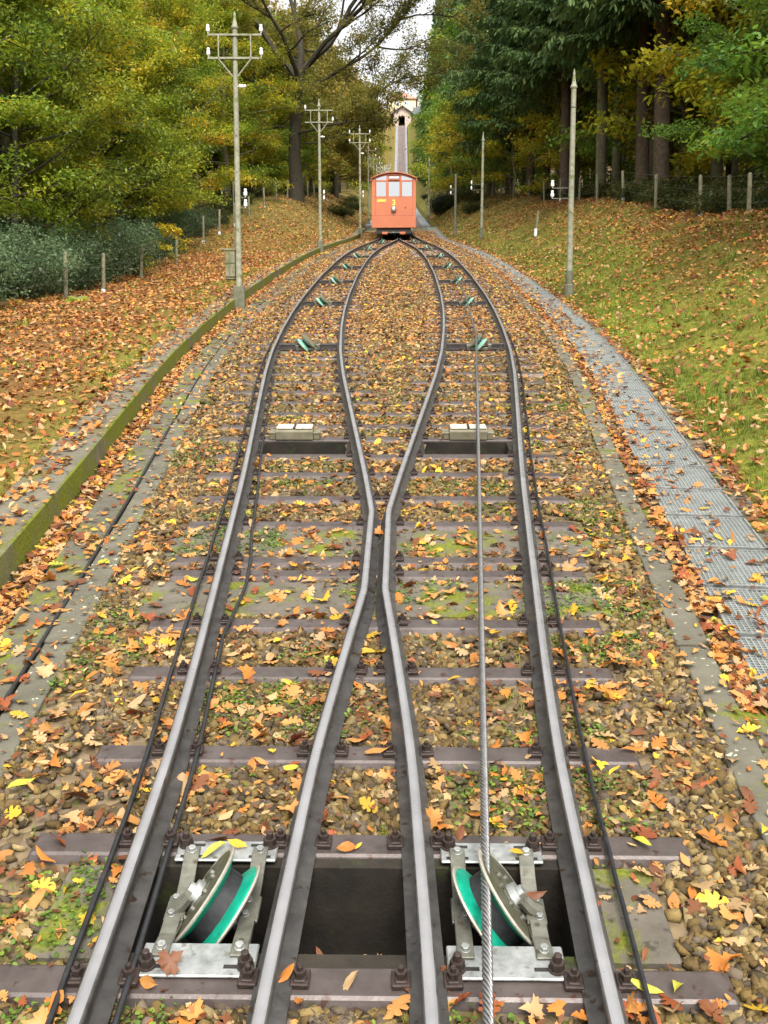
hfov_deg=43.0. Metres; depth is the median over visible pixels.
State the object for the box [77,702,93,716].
fallen leaf
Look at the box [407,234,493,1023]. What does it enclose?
haul rope
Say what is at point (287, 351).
sleeper
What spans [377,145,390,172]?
broadleaf tree
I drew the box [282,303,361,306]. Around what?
sleeper
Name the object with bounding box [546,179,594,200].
undergrowth shrub
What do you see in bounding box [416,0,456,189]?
spruce tree
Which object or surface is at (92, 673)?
fallen leaf
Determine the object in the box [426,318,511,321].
sleeper
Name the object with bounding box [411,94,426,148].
spruce tree
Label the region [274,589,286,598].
fallen leaf
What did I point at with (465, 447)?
pulley pit
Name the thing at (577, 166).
spruce tree
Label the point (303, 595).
fallen leaf
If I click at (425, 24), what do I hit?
sky
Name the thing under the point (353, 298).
sleeper
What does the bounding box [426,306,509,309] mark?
sleeper
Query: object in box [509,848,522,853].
fallen leaf
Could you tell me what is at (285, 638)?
fallen leaf
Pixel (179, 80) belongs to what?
broadleaf tree
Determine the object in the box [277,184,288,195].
undergrowth shrub
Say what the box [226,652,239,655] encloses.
fallen leaf
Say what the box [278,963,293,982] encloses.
fallen leaf
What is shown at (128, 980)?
cable
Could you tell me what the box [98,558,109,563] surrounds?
fallen leaf
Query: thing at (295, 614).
fallen leaf
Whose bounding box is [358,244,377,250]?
cable pulley
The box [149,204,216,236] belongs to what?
bramble bush
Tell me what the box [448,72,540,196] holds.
sapling
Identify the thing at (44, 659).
fallen leaf
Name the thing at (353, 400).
sleeper
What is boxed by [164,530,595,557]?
concrete slab
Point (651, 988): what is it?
fallen leaf
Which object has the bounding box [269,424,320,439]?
pit cover
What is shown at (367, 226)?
path
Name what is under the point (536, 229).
marker post
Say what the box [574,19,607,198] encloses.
spruce tree
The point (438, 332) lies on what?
sleeper
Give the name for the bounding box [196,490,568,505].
sleeper
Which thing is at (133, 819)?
fallen leaf
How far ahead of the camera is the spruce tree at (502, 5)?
57.13 m
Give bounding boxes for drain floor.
[520,290,767,710]
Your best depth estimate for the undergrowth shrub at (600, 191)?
41.31 m
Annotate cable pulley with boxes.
[138,830,277,977]
[279,333,336,351]
[303,294,343,306]
[320,274,352,283]
[333,261,360,268]
[345,251,369,258]
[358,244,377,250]
[373,238,389,243]
[407,239,423,243]
[418,244,438,249]
[426,251,449,257]
[432,260,460,268]
[439,274,471,284]
[440,831,565,980]
[445,293,485,305]
[446,333,503,350]
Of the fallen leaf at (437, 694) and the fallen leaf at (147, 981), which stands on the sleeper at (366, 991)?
the fallen leaf at (147, 981)
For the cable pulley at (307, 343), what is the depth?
14.94 m
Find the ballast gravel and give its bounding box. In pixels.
[0,257,767,1023]
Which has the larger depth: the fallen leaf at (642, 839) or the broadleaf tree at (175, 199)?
the broadleaf tree at (175, 199)
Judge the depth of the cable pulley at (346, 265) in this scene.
30.58 m
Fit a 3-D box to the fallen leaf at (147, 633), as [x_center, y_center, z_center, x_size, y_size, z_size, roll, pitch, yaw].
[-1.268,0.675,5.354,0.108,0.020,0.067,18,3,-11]
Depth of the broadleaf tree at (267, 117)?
66.11 m
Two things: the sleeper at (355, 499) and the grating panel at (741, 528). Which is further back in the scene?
the sleeper at (355, 499)
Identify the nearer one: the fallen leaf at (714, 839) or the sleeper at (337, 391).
the fallen leaf at (714, 839)
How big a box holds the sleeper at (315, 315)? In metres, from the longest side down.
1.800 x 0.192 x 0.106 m
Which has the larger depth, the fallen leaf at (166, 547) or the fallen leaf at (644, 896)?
the fallen leaf at (166, 547)
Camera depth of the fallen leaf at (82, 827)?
3.75 m
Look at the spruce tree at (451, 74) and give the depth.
77.79 m
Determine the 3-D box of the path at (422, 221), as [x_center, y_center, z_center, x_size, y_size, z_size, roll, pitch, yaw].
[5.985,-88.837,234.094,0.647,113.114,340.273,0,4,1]
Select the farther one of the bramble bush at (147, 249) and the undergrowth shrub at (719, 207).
the bramble bush at (147, 249)
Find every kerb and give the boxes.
[0,228,376,776]
[421,226,767,848]
[433,226,767,546]
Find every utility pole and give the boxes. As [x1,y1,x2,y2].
[206,12,262,308]
[304,99,333,252]
[349,125,370,236]
[362,144,375,223]
[367,154,379,173]
[427,157,429,224]
[450,174,456,236]
[471,132,484,239]
[551,68,577,296]
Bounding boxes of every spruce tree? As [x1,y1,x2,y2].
[406,52,442,189]
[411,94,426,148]
[413,16,436,162]
[415,0,443,183]
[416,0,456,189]
[418,3,468,131]
[420,0,473,190]
[431,0,469,168]
[433,0,485,191]
[435,0,504,194]
[438,0,520,192]
[452,0,542,194]
[458,0,585,195]
[468,3,525,194]
[484,9,549,188]
[485,0,561,192]
[489,0,633,196]
[513,158,552,187]
[516,0,579,192]
[531,0,744,191]
[537,12,595,187]
[540,0,740,186]
[549,0,622,185]
[561,18,688,182]
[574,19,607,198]
[649,83,672,178]
[673,3,761,53]
[681,5,725,187]
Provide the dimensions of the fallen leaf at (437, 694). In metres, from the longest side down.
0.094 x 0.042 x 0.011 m
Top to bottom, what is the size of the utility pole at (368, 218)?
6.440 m
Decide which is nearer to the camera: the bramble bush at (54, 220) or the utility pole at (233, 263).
the utility pole at (233, 263)
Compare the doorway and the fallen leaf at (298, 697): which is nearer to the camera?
the fallen leaf at (298, 697)
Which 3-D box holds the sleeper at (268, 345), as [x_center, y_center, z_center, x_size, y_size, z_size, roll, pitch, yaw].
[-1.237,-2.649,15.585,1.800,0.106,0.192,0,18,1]
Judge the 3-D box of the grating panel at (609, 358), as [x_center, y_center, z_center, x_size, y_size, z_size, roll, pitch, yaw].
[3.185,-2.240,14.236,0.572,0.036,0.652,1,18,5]
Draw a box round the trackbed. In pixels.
[0,126,767,1023]
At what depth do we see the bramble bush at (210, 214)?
45.70 m
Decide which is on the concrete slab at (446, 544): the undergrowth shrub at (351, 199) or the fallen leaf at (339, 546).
the fallen leaf at (339, 546)
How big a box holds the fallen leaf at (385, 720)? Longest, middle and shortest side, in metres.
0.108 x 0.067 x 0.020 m
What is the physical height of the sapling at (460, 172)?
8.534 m
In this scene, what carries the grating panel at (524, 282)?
on the kerb at (733, 498)
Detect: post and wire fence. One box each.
[0,180,324,297]
[466,171,767,215]
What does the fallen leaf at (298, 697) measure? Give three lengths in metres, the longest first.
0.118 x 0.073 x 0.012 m
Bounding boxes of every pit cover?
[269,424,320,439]
[442,424,493,439]
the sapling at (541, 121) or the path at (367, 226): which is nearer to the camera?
the sapling at (541, 121)
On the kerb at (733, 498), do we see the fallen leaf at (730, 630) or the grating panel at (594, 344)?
the grating panel at (594, 344)
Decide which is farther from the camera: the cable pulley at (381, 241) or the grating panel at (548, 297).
the cable pulley at (381, 241)
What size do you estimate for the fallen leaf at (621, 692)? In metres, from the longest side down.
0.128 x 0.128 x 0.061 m
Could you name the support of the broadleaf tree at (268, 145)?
on the ground at (22, 411)
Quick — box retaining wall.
[0,229,363,593]
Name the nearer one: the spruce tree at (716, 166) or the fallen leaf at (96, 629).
the fallen leaf at (96, 629)
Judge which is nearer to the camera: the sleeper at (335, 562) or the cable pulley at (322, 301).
the sleeper at (335, 562)
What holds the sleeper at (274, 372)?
on the trackbed
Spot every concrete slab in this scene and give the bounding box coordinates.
[27,865,123,962]
[134,582,611,619]
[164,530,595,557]
[593,869,681,968]
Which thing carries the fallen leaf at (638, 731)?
on the ballast gravel
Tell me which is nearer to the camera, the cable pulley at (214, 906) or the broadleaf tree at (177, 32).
the cable pulley at (214, 906)
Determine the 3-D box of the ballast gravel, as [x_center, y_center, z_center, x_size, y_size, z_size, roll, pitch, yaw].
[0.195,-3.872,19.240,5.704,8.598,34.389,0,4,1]
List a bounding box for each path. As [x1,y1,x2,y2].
[0,228,374,713]
[365,126,397,229]
[405,126,429,228]
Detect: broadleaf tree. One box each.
[0,0,122,236]
[0,0,177,244]
[0,0,198,270]
[0,18,111,227]
[0,32,33,220]
[3,6,209,232]
[4,0,168,229]
[5,0,234,231]
[6,2,193,203]
[8,1,117,205]
[48,0,258,224]
[56,9,207,192]
[76,22,273,215]
[123,0,299,196]
[133,0,221,160]
[143,2,221,178]
[158,0,328,192]
[159,12,288,194]
[163,0,337,196]
[181,23,307,193]
[203,1,316,182]
[217,65,333,190]
[227,125,281,189]
[242,123,310,186]
[246,1,354,175]
[263,149,288,184]
[267,0,364,187]
[269,135,313,180]
[288,116,352,187]
[288,139,332,189]
[301,41,393,198]
[301,54,381,193]
[302,86,348,191]
[312,55,388,192]
[314,113,352,188]
[321,120,384,192]
[321,138,376,192]
[342,141,378,188]
[363,134,387,184]
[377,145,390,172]
[588,91,708,183]
[614,78,767,185]
[723,161,745,176]
[745,2,767,28]
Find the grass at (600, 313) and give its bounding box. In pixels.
[0,193,767,1023]
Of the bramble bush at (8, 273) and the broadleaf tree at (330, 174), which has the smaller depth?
the bramble bush at (8, 273)
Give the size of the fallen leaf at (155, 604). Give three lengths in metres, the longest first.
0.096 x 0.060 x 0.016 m
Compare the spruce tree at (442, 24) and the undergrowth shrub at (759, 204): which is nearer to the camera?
the undergrowth shrub at (759, 204)
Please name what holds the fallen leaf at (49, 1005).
on the ballast gravel
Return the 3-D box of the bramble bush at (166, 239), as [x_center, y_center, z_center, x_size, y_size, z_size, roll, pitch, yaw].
[-9.032,-10.400,36.961,3.040,1.836,3.624,1,4,14]
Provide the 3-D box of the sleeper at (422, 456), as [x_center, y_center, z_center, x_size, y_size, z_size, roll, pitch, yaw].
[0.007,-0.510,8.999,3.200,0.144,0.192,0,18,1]
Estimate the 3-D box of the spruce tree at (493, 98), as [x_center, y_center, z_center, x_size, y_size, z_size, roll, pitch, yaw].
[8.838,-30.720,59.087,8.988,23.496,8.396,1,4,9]
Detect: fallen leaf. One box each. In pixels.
[0,693,18,710]
[17,613,29,621]
[19,889,46,911]
[20,1005,56,1023]
[39,570,56,582]
[40,655,50,661]
[44,990,63,1016]
[48,561,63,564]
[48,710,66,715]
[49,608,71,613]
[49,832,65,846]
[58,585,63,596]
[63,790,89,798]
[68,578,87,585]
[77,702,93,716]
[77,703,93,714]
[79,823,87,830]
[79,911,95,924]
[84,531,95,540]
[86,671,98,678]
[93,627,99,634]
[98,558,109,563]
[103,655,117,666]
[110,771,124,787]
[111,863,122,876]
[114,814,139,824]
[126,638,139,649]
[128,693,146,707]
[133,681,149,690]
[139,975,157,988]
[142,543,159,551]
[143,611,155,620]
[144,556,152,566]
[144,631,159,638]
[147,644,160,652]
[148,602,161,605]
[155,948,182,976]
[158,636,175,645]
[162,544,173,551]
[162,718,173,724]
[176,772,196,781]
[182,552,195,556]
[198,768,225,781]
[201,841,225,857]
[204,836,227,840]
[209,698,219,708]
[225,603,233,610]
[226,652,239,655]
[227,839,246,847]
[237,704,246,715]
[238,664,255,678]
[239,644,253,652]
[251,586,259,594]
[257,703,280,714]
[263,660,277,663]
[266,652,273,660]
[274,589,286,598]
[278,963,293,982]
[280,635,296,643]
[280,798,298,812]
[282,613,299,618]
[282,679,295,685]
[286,685,302,699]
[287,732,305,743]
[291,536,303,544]
[296,694,303,704]
[297,563,306,569]
[300,578,317,582]
[300,591,308,598]
[305,697,316,706]
[306,585,314,595]
[307,669,326,676]
[313,611,328,617]
[315,590,330,600]
[330,607,338,613]
[332,543,343,548]
[337,841,355,851]
[348,738,362,741]
[357,731,374,740]
[364,747,387,754]
[373,525,383,533]
[377,767,393,778]
[380,716,391,730]
[383,994,410,1019]
[395,592,404,603]
[403,581,416,588]
[421,534,430,542]
[425,806,444,828]
[427,590,441,597]
[427,691,443,696]
[451,991,470,1004]
[455,647,468,655]
[466,808,496,815]
[470,798,490,810]
[495,600,510,616]
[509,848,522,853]
[515,729,531,741]
[526,891,545,899]
[532,773,543,778]
[552,648,570,659]
[555,586,565,590]
[557,582,570,591]
[567,603,577,614]
[570,558,577,564]
[586,678,595,686]
[605,688,626,703]
[609,765,619,774]
[611,630,623,636]
[614,586,627,597]
[625,991,639,1014]
[630,728,646,734]
[631,978,663,993]
[632,836,650,844]
[633,866,653,875]
[639,894,652,898]
[647,790,666,808]
[672,980,682,992]
[674,777,692,785]
[677,744,684,752]
[695,889,728,908]
[697,828,729,847]
[698,999,723,1023]
[703,702,717,711]
[705,947,739,972]
[708,577,718,581]
[711,937,736,945]
[722,604,731,613]
[728,628,737,640]
[730,529,734,542]
[734,855,745,873]
[741,795,758,813]
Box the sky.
[261,0,435,107]
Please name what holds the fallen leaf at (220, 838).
on the sleeper at (664, 850)
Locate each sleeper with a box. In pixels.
[0,961,743,1016]
[27,827,694,868]
[90,739,641,772]
[126,660,615,688]
[146,612,603,636]
[167,563,587,582]
[169,550,588,568]
[184,515,576,530]
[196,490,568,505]
[206,467,561,481]
[214,449,556,462]
[217,432,556,443]
[220,420,552,431]
[223,397,376,406]
[225,408,548,417]
[229,386,372,395]
[233,377,368,385]
[236,368,366,376]
[240,360,363,368]
[244,355,362,360]
[248,349,361,353]
[251,343,361,346]
[260,332,360,336]
[260,337,360,341]
[263,327,360,330]
[269,322,359,325]
[270,318,356,320]
[274,314,360,317]
[277,310,359,312]
[280,307,362,309]
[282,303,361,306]
[285,300,361,303]
[289,297,359,300]
[292,294,363,297]
[293,292,362,294]
[297,289,365,291]
[310,284,366,286]
[311,274,365,276]
[401,397,552,406]
[406,386,549,395]
[411,377,547,384]
[414,368,543,376]
[418,360,541,368]
[419,355,538,360]
[421,349,536,353]
[424,337,528,341]
[424,342,531,346]
[425,284,491,286]
[426,289,476,291]
[426,291,496,294]
[426,297,501,299]
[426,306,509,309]
[426,310,508,313]
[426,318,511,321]
[426,322,519,325]
[427,294,500,296]
[427,331,526,334]
[428,286,491,288]
[430,314,514,316]
[431,326,522,330]
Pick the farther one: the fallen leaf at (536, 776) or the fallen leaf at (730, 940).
the fallen leaf at (536, 776)
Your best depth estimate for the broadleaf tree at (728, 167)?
44.14 m
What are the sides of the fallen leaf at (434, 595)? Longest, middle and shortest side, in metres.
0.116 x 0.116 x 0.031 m
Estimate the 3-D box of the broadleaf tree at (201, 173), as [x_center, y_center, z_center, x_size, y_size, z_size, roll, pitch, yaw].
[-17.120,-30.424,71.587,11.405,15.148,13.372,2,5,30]
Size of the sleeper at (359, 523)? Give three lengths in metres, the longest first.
2.900 x 0.192 x 0.144 m
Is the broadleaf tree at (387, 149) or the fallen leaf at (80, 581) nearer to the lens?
the fallen leaf at (80, 581)
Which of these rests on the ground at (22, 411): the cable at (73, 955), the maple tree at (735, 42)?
the maple tree at (735, 42)
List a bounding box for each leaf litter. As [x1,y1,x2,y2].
[0,183,767,508]
[0,228,767,1023]
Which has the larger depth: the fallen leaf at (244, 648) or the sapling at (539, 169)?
the sapling at (539, 169)
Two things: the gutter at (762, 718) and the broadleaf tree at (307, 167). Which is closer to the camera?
the gutter at (762, 718)
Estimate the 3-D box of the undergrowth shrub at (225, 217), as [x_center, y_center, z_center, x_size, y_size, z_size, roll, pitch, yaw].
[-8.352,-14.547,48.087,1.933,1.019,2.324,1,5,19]
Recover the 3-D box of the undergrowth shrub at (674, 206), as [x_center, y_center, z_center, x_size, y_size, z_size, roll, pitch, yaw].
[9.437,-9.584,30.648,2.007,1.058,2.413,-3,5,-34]
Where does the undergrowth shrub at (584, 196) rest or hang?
on the ground at (22, 411)
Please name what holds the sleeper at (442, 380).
on the trackbed
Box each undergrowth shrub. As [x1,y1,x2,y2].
[199,198,247,213]
[199,208,232,223]
[224,191,258,204]
[240,182,283,197]
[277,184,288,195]
[281,186,312,195]
[304,183,322,193]
[325,201,352,217]
[339,199,357,209]
[344,197,358,201]
[347,208,358,215]
[348,200,367,210]
[457,188,478,200]
[460,200,484,213]
[461,193,488,202]
[524,183,553,195]
[536,186,557,199]
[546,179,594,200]
[565,184,593,198]
[584,173,633,197]
[601,177,652,197]
[608,177,675,202]
[631,173,692,192]
[632,174,702,204]
[648,187,698,212]
[675,173,767,216]
[681,176,764,211]
[690,164,767,197]
[725,175,767,211]
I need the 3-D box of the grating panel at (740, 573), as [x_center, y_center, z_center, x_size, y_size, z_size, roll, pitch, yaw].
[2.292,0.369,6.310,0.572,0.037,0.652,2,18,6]
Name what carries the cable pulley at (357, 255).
on the trackbed
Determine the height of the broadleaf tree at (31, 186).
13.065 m
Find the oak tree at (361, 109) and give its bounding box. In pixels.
[190,0,490,202]
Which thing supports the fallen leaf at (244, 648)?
on the ballast gravel
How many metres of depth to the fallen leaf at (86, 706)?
4.61 m
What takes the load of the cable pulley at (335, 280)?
on the trackbed
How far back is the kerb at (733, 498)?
9.58 m
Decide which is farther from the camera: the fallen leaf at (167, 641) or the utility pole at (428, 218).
the utility pole at (428, 218)
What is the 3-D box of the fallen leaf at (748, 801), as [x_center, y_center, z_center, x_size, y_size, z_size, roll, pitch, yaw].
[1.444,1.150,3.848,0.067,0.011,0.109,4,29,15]
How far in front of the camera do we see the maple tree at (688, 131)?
29.43 m
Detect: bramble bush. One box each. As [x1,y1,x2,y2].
[0,195,69,246]
[0,210,88,293]
[0,224,78,299]
[0,234,33,302]
[4,224,117,290]
[11,215,138,282]
[19,209,112,245]
[72,222,157,275]
[74,211,177,266]
[109,213,187,256]
[127,208,198,246]
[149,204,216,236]
[171,199,226,227]
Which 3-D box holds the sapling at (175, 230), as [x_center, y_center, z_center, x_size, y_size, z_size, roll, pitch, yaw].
[-7.466,-9.324,34.596,1.617,1.829,1.585,-2,5,-21]
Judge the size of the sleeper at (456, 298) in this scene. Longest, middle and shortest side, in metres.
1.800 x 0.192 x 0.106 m
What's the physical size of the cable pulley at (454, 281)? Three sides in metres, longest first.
0.880 x 0.318 x 0.316 m
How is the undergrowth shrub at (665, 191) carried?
on the ground at (22, 411)
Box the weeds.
[0,388,673,1023]
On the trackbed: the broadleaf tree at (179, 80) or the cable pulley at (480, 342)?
the cable pulley at (480, 342)
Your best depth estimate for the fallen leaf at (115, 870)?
3.50 m
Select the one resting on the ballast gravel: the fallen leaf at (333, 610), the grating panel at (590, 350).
the fallen leaf at (333, 610)
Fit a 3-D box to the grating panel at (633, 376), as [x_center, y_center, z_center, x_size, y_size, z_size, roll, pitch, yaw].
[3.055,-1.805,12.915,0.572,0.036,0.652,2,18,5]
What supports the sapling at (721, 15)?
on the ground at (22, 411)
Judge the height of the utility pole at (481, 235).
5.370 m
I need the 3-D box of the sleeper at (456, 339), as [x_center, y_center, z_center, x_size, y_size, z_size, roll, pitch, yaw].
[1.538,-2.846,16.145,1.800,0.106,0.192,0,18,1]
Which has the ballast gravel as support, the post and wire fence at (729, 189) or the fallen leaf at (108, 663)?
the fallen leaf at (108, 663)
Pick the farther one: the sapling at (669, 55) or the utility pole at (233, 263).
the sapling at (669, 55)
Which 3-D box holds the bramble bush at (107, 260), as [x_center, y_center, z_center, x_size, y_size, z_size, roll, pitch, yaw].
[-9.538,-7.936,29.474,3.473,2.229,4.022,1,5,19]
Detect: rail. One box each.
[65,142,399,1023]
[246,234,398,1023]
[376,236,449,1023]
[403,127,628,1023]
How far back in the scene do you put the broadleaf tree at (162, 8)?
44.55 m
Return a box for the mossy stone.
[64,296,88,301]
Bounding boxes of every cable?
[0,419,173,711]
[45,331,277,1023]
[112,375,274,1023]
[507,331,657,1023]
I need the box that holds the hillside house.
[387,93,416,110]
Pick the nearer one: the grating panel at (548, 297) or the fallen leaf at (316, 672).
the fallen leaf at (316, 672)
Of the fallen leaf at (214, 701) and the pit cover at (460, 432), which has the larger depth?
the pit cover at (460, 432)
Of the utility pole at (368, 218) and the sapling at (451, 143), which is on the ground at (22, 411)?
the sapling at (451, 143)
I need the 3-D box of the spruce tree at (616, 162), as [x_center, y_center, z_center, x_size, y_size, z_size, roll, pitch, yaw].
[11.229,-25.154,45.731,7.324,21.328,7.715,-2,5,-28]
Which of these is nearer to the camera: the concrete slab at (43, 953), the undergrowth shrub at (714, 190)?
the concrete slab at (43, 953)
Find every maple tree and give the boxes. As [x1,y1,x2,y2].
[638,0,767,184]
[674,24,767,161]
[677,0,767,178]
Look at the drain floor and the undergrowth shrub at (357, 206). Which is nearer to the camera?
the drain floor
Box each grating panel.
[509,276,528,278]
[511,281,534,283]
[517,285,541,287]
[520,288,545,290]
[524,291,548,293]
[528,293,552,296]
[532,296,556,299]
[534,300,561,302]
[537,303,566,307]
[541,307,571,310]
[545,311,576,314]
[548,315,581,318]
[553,319,586,324]
[556,324,591,328]
[561,329,597,333]
[566,334,603,340]
[570,340,610,347]
[576,347,617,353]
[582,354,624,361]
[586,361,631,370]
[590,370,639,379]
[596,379,647,389]
[601,390,656,401]
[609,401,666,414]
[614,414,677,429]
[622,429,689,447]
[630,446,704,466]
[643,466,721,489]
[653,489,742,517]
[666,516,767,549]
[683,548,767,588]
[705,587,767,637]
[732,637,767,692]
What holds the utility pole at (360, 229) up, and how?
on the retaining wall
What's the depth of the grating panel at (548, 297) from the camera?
22.24 m
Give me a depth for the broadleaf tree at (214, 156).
66.79 m
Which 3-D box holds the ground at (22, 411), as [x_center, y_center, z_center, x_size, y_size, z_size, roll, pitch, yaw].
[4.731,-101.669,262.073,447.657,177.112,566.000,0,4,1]
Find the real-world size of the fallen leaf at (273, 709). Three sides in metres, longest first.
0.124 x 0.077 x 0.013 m
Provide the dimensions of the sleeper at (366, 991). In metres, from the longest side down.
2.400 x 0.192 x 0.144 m
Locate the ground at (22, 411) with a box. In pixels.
[0,109,767,518]
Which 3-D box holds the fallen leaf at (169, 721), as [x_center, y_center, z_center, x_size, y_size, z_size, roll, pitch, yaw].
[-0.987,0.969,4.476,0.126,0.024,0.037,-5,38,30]
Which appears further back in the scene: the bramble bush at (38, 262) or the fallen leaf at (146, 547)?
the bramble bush at (38, 262)
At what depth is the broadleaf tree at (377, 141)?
110.40 m
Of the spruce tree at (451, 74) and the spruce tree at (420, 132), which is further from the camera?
the spruce tree at (420, 132)
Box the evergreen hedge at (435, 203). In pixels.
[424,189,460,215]
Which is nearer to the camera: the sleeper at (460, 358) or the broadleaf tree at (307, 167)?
the sleeper at (460, 358)
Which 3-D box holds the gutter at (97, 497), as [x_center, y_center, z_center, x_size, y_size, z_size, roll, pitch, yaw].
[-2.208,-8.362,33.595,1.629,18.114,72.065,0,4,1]
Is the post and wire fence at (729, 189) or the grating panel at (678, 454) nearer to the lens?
the grating panel at (678, 454)
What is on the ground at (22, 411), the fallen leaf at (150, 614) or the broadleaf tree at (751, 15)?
the broadleaf tree at (751, 15)
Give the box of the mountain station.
[391,105,419,126]
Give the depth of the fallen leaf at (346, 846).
3.60 m
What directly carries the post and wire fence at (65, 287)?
on the ground at (22, 411)
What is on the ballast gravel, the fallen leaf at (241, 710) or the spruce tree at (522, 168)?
the fallen leaf at (241, 710)
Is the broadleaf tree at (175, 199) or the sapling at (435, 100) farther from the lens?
the sapling at (435, 100)
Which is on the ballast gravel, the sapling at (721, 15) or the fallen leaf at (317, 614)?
the fallen leaf at (317, 614)
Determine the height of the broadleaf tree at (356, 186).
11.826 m
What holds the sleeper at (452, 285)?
on the trackbed
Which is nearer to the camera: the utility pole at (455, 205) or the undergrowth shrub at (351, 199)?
the utility pole at (455, 205)
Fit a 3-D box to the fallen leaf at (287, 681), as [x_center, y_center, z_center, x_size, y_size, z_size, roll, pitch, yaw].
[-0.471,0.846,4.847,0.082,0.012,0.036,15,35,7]
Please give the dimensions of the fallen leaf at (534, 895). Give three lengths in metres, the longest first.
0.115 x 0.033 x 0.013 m
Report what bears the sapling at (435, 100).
on the ground at (22, 411)
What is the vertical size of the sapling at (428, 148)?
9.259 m
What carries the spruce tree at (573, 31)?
on the ground at (22, 411)
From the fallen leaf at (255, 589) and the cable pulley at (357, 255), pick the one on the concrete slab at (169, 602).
the fallen leaf at (255, 589)
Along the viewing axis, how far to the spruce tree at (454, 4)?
128.10 m
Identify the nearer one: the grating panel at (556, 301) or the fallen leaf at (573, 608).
the fallen leaf at (573, 608)
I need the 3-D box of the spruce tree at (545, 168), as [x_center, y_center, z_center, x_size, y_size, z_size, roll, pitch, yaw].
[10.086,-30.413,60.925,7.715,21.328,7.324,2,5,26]
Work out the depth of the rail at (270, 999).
3.95 m
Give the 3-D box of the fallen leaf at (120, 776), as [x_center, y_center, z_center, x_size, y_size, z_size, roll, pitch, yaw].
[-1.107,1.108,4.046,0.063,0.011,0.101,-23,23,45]
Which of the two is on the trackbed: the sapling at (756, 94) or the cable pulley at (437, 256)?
the cable pulley at (437, 256)
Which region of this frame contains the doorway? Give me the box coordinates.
[398,116,404,122]
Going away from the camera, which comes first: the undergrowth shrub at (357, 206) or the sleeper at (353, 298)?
the sleeper at (353, 298)
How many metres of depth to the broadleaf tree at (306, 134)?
69.67 m
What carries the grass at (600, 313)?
on the ground at (22, 411)
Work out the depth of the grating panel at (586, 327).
17.52 m
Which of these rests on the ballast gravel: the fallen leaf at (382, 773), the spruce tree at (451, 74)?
the fallen leaf at (382, 773)
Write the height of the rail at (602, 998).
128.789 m
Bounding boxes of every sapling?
[149,222,193,264]
[405,93,475,196]
[413,115,447,194]
[414,112,473,191]
[415,90,488,192]
[423,81,516,193]
[427,124,470,189]
[439,118,504,189]
[446,131,520,195]
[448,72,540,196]
[472,101,551,197]
[478,100,551,193]
[484,141,554,185]
[504,79,611,195]
[517,66,634,176]
[518,109,587,175]
[523,51,637,182]
[528,98,626,190]
[543,16,711,181]
[574,76,679,189]
[576,2,761,186]
[608,0,756,181]
[619,95,724,186]
[621,0,765,184]
[637,40,750,180]
[653,45,764,182]
[676,0,766,174]
[681,5,767,134]
[720,0,767,180]
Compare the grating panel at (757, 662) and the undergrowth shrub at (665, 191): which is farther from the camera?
the undergrowth shrub at (665, 191)
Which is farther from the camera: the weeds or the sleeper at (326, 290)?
the sleeper at (326, 290)
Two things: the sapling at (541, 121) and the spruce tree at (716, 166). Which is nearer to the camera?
the spruce tree at (716, 166)
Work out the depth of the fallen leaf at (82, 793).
3.93 m
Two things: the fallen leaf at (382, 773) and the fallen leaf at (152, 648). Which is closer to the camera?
the fallen leaf at (382, 773)
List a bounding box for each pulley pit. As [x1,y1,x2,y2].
[128,857,577,969]
[258,441,350,453]
[420,441,512,453]
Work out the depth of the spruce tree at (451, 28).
116.22 m
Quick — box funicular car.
[370,172,416,237]
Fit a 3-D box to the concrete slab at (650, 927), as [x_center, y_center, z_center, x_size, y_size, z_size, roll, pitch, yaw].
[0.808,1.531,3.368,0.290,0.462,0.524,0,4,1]
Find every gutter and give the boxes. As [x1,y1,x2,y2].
[0,227,371,629]
[423,226,767,760]
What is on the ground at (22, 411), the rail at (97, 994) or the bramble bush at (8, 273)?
the bramble bush at (8, 273)
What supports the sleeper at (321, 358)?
on the trackbed
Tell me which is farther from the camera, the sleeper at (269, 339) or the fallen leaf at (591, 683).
the sleeper at (269, 339)
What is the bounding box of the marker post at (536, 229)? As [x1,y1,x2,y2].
[534,210,539,235]
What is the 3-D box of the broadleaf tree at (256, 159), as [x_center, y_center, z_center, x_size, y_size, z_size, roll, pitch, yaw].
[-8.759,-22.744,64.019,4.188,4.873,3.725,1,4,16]
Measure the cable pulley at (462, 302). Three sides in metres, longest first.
0.880 x 0.318 x 0.316 m
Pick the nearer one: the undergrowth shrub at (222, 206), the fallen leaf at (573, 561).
the fallen leaf at (573, 561)
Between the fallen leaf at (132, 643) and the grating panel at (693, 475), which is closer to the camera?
the fallen leaf at (132, 643)
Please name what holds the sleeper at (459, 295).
on the trackbed
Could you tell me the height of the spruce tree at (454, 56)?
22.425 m
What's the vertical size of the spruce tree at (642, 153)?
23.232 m
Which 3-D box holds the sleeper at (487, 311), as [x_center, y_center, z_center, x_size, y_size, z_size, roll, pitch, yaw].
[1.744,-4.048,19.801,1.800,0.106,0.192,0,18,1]
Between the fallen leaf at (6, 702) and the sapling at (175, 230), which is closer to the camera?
the fallen leaf at (6, 702)
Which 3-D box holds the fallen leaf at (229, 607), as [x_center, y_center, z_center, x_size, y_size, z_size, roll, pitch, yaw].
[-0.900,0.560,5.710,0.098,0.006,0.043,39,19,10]
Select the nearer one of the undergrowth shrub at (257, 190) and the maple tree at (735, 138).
the maple tree at (735, 138)
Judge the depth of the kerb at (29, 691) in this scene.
6.00 m
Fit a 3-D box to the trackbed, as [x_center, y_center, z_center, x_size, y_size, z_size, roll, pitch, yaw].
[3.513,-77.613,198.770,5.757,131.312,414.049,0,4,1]
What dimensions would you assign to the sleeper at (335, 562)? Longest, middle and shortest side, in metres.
2.800 x 0.192 x 0.144 m

